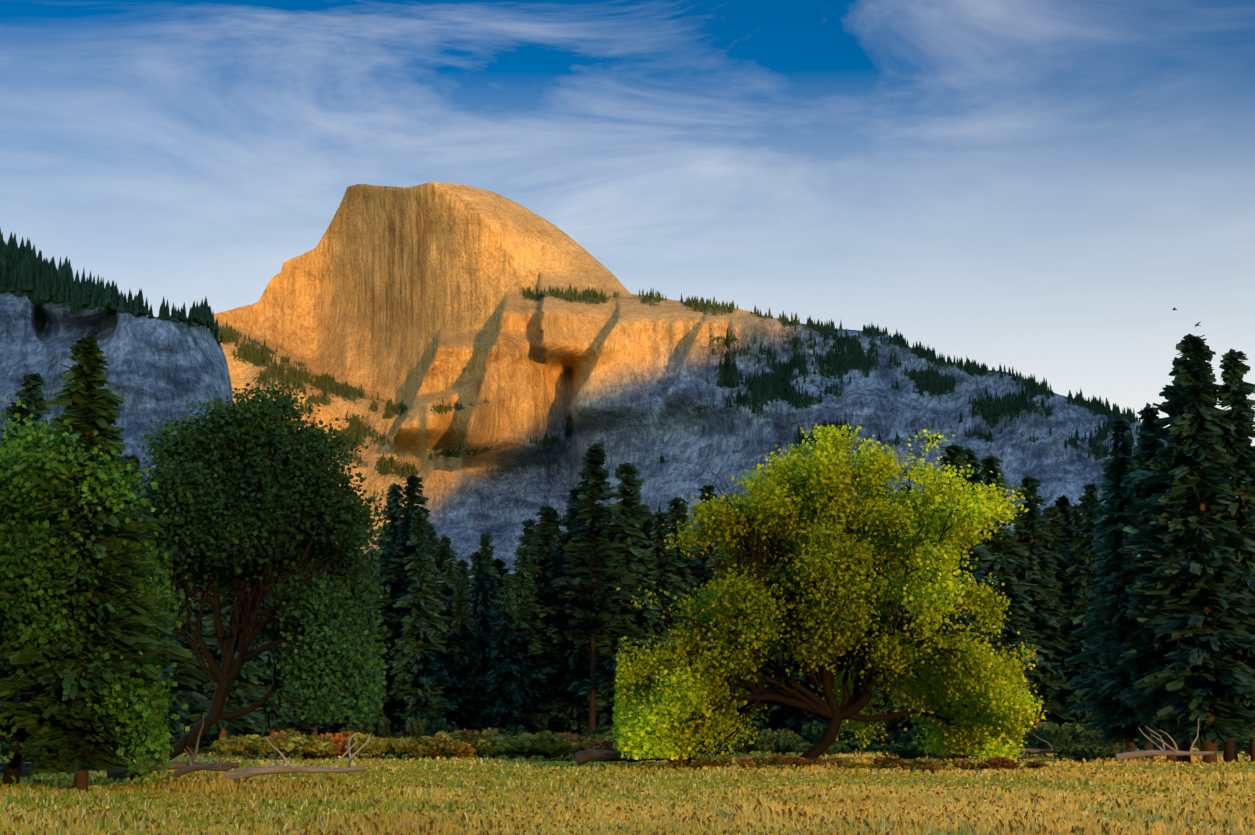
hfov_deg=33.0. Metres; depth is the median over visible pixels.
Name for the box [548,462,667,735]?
conifer
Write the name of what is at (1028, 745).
shrub
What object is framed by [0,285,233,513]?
cliff
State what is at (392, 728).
conifer
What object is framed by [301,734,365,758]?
shrub
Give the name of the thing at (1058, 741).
shrub
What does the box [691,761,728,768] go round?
shrub
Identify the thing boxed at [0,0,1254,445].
sky
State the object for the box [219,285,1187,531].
ridge trees
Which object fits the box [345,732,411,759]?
shrub
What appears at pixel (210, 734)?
shrub
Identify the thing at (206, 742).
shrub
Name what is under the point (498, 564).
conifer
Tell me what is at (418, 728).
shrub
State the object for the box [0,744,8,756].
shrub
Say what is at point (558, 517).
conifer
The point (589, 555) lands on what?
conifer
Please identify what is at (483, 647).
conifer
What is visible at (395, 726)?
conifer
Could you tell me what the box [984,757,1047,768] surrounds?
shrub
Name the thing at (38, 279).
ridge trees
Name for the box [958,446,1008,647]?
conifer
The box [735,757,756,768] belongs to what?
shrub
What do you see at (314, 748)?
shrub
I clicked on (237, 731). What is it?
conifer
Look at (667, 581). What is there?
conifer
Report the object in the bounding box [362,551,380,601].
conifer
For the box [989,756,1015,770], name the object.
shrub
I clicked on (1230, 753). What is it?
conifer
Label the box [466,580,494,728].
conifer
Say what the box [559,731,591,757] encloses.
shrub
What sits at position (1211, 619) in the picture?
conifer
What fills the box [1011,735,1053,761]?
fallen log
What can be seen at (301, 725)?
conifer
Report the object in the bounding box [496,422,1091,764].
elm tree
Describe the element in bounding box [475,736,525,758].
shrub
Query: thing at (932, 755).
shrub
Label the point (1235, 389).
conifer
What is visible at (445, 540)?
conifer
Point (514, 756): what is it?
shrub
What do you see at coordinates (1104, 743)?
shrub
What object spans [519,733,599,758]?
shrub
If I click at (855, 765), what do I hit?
shrub
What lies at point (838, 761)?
shrub
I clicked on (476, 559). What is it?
conifer
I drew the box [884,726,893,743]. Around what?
conifer
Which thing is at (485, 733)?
shrub
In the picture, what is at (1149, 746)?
conifer
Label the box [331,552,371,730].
conifer
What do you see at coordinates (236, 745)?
shrub
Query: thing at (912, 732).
shrub
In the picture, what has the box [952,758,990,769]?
shrub
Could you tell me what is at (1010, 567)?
conifer
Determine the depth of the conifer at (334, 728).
228.41 m
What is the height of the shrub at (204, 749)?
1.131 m
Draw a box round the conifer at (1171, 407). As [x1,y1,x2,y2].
[1122,357,1226,762]
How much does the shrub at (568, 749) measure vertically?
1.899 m
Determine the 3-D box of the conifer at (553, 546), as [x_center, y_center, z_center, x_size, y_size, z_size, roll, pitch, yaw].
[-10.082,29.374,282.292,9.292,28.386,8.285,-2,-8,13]
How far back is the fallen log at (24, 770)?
99.18 m
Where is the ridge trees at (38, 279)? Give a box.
[0,228,222,345]
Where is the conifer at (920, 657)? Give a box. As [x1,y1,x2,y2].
[894,484,947,731]
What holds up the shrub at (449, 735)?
on the meadow ground at (758, 768)
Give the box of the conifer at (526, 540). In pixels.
[513,518,538,584]
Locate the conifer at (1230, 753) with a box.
[1161,377,1254,762]
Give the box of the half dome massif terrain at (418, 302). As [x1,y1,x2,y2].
[214,182,1237,608]
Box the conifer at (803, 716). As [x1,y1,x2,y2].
[766,497,844,748]
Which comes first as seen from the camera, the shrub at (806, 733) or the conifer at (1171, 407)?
the conifer at (1171, 407)
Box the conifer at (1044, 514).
[1037,513,1072,551]
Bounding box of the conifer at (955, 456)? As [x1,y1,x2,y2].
[908,441,1005,651]
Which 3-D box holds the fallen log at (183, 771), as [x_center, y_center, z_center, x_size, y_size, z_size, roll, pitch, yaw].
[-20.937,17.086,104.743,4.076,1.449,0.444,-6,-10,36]
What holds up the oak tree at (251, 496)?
on the meadow ground at (758, 768)
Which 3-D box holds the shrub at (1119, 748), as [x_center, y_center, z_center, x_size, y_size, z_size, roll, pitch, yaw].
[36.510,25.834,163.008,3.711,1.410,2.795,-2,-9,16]
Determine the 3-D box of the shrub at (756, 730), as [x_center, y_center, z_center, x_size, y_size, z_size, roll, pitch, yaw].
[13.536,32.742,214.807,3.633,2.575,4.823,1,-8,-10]
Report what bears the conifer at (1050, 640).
on the meadow ground at (758, 768)
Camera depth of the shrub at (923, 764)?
130.15 m
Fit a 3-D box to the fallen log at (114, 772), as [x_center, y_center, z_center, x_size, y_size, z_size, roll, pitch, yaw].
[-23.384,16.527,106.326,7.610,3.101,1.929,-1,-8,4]
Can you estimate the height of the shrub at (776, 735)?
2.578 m
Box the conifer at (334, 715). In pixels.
[306,689,342,736]
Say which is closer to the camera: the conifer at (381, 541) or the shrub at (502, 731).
the shrub at (502, 731)
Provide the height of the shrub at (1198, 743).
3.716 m
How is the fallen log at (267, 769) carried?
on the meadow ground at (758, 768)
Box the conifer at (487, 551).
[469,532,501,652]
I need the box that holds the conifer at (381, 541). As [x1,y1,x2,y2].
[375,533,390,562]
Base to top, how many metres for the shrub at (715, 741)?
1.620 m
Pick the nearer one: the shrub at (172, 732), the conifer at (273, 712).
the conifer at (273, 712)
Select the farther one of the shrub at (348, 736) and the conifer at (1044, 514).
the conifer at (1044, 514)
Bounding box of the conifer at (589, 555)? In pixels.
[550,443,637,732]
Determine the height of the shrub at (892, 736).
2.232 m
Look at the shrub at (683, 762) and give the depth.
144.60 m
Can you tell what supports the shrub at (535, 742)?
on the meadow ground at (758, 768)
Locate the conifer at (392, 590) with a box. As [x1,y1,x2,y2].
[364,483,413,732]
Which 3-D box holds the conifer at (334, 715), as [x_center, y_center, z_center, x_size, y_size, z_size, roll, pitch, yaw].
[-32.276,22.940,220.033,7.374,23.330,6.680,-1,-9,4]
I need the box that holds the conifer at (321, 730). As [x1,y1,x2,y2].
[307,722,343,734]
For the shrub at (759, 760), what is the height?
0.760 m
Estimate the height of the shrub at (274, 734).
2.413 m
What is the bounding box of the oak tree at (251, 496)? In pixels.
[108,378,392,780]
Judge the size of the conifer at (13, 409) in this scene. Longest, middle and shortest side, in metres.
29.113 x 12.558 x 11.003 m
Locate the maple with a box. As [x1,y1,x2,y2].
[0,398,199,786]
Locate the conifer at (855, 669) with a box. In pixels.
[813,610,895,736]
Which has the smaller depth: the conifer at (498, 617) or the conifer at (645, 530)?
the conifer at (645, 530)
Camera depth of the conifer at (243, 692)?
197.23 m
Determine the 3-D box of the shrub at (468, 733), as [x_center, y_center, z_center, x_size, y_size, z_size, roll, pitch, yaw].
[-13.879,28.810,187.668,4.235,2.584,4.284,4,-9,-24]
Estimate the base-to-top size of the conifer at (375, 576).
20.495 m
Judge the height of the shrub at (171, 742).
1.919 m
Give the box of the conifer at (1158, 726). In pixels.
[1153,722,1164,733]
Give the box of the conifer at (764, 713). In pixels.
[746,538,793,729]
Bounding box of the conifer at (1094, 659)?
[1063,456,1139,757]
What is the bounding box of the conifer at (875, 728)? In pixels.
[860,644,876,748]
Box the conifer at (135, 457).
[124,454,167,683]
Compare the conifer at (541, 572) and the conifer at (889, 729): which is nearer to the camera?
the conifer at (541, 572)
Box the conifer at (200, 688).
[167,576,222,748]
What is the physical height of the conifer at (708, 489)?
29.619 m
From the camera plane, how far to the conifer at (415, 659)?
221.76 m
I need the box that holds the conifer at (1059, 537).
[1031,505,1086,724]
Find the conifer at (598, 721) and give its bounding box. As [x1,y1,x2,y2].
[596,544,615,724]
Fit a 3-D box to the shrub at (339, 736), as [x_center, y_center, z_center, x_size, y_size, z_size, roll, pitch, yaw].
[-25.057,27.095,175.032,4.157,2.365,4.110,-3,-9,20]
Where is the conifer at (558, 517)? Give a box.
[538,514,564,545]
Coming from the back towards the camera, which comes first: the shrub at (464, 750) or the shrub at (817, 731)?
the shrub at (817, 731)
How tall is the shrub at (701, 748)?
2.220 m
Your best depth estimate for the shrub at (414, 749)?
173.33 m
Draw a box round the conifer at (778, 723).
[761,536,800,736]
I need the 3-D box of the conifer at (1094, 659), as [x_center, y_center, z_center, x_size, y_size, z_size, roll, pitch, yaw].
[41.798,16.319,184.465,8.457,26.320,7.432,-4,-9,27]
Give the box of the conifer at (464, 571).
[454,559,472,628]
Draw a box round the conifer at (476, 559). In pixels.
[464,551,494,651]
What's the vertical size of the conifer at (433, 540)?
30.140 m
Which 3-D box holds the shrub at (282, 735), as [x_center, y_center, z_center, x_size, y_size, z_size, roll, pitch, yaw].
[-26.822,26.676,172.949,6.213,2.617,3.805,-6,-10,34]
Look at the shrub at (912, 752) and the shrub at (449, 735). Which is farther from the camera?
the shrub at (449, 735)
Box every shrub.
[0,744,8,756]
[113,738,178,752]
[166,726,184,734]
[170,729,227,752]
[180,749,200,755]
[198,739,217,752]
[199,745,235,754]
[209,735,280,759]
[240,734,278,758]
[259,736,296,758]
[270,730,296,756]
[274,728,333,759]
[278,736,343,759]
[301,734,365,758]
[313,733,347,757]
[319,735,357,759]
[338,714,423,736]
[341,730,360,756]
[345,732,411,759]
[375,731,404,737]
[378,738,406,758]
[388,737,444,757]
[402,736,461,759]
[403,717,458,738]
[421,734,475,758]
[431,730,478,756]
[454,729,482,753]
[460,727,500,756]
[461,726,508,734]
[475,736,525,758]
[483,732,529,757]
[490,734,539,757]
[498,724,532,737]
[504,730,567,758]
[513,737,580,755]
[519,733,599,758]
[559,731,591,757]
[562,726,612,736]
[580,737,613,750]
[584,730,612,743]
[667,755,691,766]
[687,739,708,753]
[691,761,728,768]
[696,754,732,764]
[705,740,728,752]
[710,742,757,754]
[734,733,764,754]
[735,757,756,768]
[744,728,804,752]
[749,728,769,752]
[751,756,786,765]
[754,735,797,754]
[768,754,827,768]
[778,721,835,743]
[793,742,851,755]
[811,721,868,752]
[817,757,850,767]
[834,738,879,752]
[839,762,898,769]
[865,732,922,745]
[873,756,905,765]
[878,741,920,752]
[883,741,927,761]
[899,758,942,772]
[901,719,938,744]
[925,744,952,760]
[941,753,969,759]
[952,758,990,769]
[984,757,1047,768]
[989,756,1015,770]
[1011,743,1038,755]
[1016,729,1072,755]
[1019,722,1098,746]
[1047,743,1084,748]
[1052,741,1118,762]
[1069,732,1101,747]
[1087,744,1124,760]
[1098,732,1124,746]
[1119,739,1143,750]
[1152,731,1176,744]
[1153,739,1176,749]
[1189,736,1217,750]
[1216,737,1250,756]
[1236,735,1249,749]
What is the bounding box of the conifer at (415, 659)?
[385,507,459,730]
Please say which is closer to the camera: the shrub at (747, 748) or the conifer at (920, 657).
the shrub at (747, 748)
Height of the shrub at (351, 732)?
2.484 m
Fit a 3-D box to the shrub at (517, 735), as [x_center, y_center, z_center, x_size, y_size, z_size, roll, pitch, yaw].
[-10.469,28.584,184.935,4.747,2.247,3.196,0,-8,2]
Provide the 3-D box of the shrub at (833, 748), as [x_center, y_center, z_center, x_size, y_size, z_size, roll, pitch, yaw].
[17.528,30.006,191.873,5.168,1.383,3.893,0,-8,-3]
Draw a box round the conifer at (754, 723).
[705,537,765,732]
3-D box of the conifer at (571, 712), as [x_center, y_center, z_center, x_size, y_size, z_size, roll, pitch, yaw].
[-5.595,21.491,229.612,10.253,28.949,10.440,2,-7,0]
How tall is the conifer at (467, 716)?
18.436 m
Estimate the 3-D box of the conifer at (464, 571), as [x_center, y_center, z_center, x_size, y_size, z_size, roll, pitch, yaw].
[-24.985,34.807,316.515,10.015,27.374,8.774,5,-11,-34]
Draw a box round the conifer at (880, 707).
[858,484,918,750]
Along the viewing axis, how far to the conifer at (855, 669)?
230.02 m
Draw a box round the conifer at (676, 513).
[663,496,705,634]
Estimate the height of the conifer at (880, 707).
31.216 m
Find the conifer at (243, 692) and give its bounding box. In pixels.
[182,584,278,741]
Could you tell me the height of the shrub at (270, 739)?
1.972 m
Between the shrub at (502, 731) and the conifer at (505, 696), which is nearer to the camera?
the shrub at (502, 731)
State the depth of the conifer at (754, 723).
229.83 m
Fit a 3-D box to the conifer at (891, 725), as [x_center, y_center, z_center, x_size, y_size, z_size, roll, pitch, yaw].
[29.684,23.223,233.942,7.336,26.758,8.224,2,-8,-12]
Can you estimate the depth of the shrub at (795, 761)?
137.93 m
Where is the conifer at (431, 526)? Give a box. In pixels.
[424,509,440,557]
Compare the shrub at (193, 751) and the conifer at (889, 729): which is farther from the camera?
the conifer at (889, 729)
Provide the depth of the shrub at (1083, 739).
205.84 m
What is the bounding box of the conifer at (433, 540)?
[403,527,439,731]
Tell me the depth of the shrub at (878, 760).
143.96 m
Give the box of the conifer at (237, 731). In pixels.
[227,577,286,750]
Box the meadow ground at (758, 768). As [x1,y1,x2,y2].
[4,730,1254,833]
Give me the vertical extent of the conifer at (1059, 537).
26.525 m
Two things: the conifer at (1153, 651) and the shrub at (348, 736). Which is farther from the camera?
the shrub at (348, 736)
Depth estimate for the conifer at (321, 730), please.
245.04 m
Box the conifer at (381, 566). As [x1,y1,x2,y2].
[377,558,402,719]
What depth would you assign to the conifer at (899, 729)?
229.41 m
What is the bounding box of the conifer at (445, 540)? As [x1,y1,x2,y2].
[437,534,460,586]
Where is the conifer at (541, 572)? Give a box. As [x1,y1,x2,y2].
[511,505,583,734]
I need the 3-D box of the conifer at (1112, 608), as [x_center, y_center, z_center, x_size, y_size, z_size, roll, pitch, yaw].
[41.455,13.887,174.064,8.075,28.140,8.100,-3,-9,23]
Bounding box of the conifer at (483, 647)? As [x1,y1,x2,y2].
[469,590,500,732]
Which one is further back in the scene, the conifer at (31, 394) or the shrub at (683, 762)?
the conifer at (31, 394)
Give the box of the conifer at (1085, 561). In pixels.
[1052,482,1108,725]
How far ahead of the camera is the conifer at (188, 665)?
192.08 m
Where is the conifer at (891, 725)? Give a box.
[870,648,906,728]
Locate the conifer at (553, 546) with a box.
[548,533,570,577]
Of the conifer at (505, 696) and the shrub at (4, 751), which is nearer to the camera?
the shrub at (4, 751)
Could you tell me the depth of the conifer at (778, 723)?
235.10 m
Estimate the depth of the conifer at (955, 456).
221.61 m
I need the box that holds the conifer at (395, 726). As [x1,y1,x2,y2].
[394,554,450,732]
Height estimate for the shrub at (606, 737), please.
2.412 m
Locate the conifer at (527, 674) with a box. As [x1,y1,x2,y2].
[485,545,554,732]
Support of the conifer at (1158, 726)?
on the meadow ground at (758, 768)
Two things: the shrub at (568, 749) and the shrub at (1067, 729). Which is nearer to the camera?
the shrub at (568, 749)
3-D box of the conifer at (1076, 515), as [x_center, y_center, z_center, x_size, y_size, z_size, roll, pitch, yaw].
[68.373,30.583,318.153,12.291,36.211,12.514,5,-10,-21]
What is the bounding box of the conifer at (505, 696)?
[480,573,530,729]
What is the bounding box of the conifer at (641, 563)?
[614,489,659,678]
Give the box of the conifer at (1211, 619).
[1133,334,1254,763]
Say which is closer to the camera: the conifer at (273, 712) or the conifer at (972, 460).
the conifer at (273, 712)
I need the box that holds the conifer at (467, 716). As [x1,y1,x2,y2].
[434,578,490,731]
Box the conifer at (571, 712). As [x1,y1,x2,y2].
[536,484,613,733]
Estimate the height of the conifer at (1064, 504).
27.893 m
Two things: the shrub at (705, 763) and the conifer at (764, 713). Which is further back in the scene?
the conifer at (764, 713)
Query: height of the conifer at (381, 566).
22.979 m
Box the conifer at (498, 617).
[490,603,502,664]
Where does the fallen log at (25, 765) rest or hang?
on the meadow ground at (758, 768)
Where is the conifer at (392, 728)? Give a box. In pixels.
[377,552,395,734]
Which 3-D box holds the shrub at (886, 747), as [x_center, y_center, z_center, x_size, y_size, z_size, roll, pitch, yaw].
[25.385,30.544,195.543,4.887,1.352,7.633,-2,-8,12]
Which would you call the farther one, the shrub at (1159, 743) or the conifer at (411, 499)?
the conifer at (411, 499)
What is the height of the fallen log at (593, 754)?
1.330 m
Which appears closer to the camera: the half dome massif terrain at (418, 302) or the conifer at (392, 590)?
the conifer at (392, 590)
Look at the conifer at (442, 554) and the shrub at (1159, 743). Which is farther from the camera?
the conifer at (442, 554)
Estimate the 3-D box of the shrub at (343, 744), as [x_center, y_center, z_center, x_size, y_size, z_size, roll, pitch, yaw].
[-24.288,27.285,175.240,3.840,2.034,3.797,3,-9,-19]
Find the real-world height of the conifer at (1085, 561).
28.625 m
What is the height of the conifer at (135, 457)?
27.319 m
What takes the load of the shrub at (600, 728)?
on the meadow ground at (758, 768)
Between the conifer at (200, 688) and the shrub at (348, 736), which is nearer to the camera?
the shrub at (348, 736)
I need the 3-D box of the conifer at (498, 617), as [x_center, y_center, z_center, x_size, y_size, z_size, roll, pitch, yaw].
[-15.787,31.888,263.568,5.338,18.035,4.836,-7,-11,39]
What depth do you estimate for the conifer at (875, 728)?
244.43 m
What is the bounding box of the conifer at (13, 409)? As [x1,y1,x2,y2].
[0,400,41,744]
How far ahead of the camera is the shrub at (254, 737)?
175.87 m
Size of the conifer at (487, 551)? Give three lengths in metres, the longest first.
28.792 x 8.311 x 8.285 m
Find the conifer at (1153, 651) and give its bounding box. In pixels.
[1112,403,1200,761]
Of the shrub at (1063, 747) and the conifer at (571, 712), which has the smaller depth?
the shrub at (1063, 747)
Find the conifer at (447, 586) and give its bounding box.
[429,558,470,727]
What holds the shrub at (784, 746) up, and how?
on the meadow ground at (758, 768)
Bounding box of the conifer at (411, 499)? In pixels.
[369,473,453,722]
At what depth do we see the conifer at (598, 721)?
232.15 m
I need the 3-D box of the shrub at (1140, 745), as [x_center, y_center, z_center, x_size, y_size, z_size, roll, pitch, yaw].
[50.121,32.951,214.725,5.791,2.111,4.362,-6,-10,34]
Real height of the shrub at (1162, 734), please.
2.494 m
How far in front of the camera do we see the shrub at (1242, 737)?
211.23 m
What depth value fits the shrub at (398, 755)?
178.03 m
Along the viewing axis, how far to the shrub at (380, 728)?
215.81 m
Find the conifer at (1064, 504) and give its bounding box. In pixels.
[1050,495,1088,726]
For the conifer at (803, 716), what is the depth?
228.94 m
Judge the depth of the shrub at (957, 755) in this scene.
166.39 m
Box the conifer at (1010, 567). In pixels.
[967,455,1060,706]
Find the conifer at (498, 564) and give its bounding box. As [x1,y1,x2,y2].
[490,558,509,623]
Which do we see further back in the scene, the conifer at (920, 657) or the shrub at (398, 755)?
the conifer at (920, 657)
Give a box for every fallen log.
[0,755,64,773]
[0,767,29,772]
[21,768,113,777]
[106,716,239,777]
[174,749,231,776]
[225,733,371,779]
[248,752,290,778]
[574,746,625,765]
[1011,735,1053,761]
[1115,718,1214,760]
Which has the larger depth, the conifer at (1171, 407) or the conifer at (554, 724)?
the conifer at (554, 724)
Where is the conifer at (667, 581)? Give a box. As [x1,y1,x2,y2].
[630,512,689,659]
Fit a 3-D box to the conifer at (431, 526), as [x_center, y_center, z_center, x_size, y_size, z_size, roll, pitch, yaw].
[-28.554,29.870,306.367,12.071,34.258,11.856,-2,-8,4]
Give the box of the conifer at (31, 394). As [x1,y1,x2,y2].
[0,371,51,731]
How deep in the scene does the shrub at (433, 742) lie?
174.23 m
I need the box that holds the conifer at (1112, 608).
[1084,417,1158,758]
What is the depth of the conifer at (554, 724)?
233.55 m
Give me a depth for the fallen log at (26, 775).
104.75 m
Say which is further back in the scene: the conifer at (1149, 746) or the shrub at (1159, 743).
the shrub at (1159, 743)
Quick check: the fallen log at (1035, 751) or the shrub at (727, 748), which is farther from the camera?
the shrub at (727, 748)
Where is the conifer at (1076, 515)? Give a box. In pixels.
[1070,503,1082,616]
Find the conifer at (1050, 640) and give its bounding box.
[1005,476,1084,736]
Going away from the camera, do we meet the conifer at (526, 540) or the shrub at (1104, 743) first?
the shrub at (1104, 743)
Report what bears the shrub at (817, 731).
on the meadow ground at (758, 768)
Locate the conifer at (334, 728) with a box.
[321,695,347,733]
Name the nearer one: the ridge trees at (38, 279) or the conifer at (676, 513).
the conifer at (676, 513)
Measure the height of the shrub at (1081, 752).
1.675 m
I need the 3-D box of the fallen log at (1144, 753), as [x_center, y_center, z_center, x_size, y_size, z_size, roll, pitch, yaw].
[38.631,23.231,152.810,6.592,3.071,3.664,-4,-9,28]
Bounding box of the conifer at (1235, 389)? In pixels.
[1215,349,1254,761]
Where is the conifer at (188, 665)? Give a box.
[145,446,219,730]
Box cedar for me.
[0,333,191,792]
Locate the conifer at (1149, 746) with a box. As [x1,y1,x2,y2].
[1096,440,1167,758]
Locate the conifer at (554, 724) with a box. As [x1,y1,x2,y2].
[530,546,567,734]
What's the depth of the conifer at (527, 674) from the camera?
228.19 m
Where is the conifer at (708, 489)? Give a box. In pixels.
[689,485,720,634]
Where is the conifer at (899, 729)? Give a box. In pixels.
[883,484,927,734]
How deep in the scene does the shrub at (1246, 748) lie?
189.12 m
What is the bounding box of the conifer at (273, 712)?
[249,567,302,735]
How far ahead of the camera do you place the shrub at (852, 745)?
204.86 m
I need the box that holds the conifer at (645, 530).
[637,504,656,590]
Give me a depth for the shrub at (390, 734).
214.89 m
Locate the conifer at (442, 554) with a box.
[434,544,457,663]
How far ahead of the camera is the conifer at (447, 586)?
232.07 m
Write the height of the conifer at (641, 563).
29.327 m
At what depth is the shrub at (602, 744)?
183.26 m
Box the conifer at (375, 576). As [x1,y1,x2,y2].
[362,559,396,732]
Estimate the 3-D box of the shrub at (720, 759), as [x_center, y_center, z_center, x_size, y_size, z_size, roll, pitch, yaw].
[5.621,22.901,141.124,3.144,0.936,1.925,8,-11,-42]
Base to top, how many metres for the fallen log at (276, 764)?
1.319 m
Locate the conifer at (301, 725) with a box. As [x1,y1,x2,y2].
[267,561,323,737]

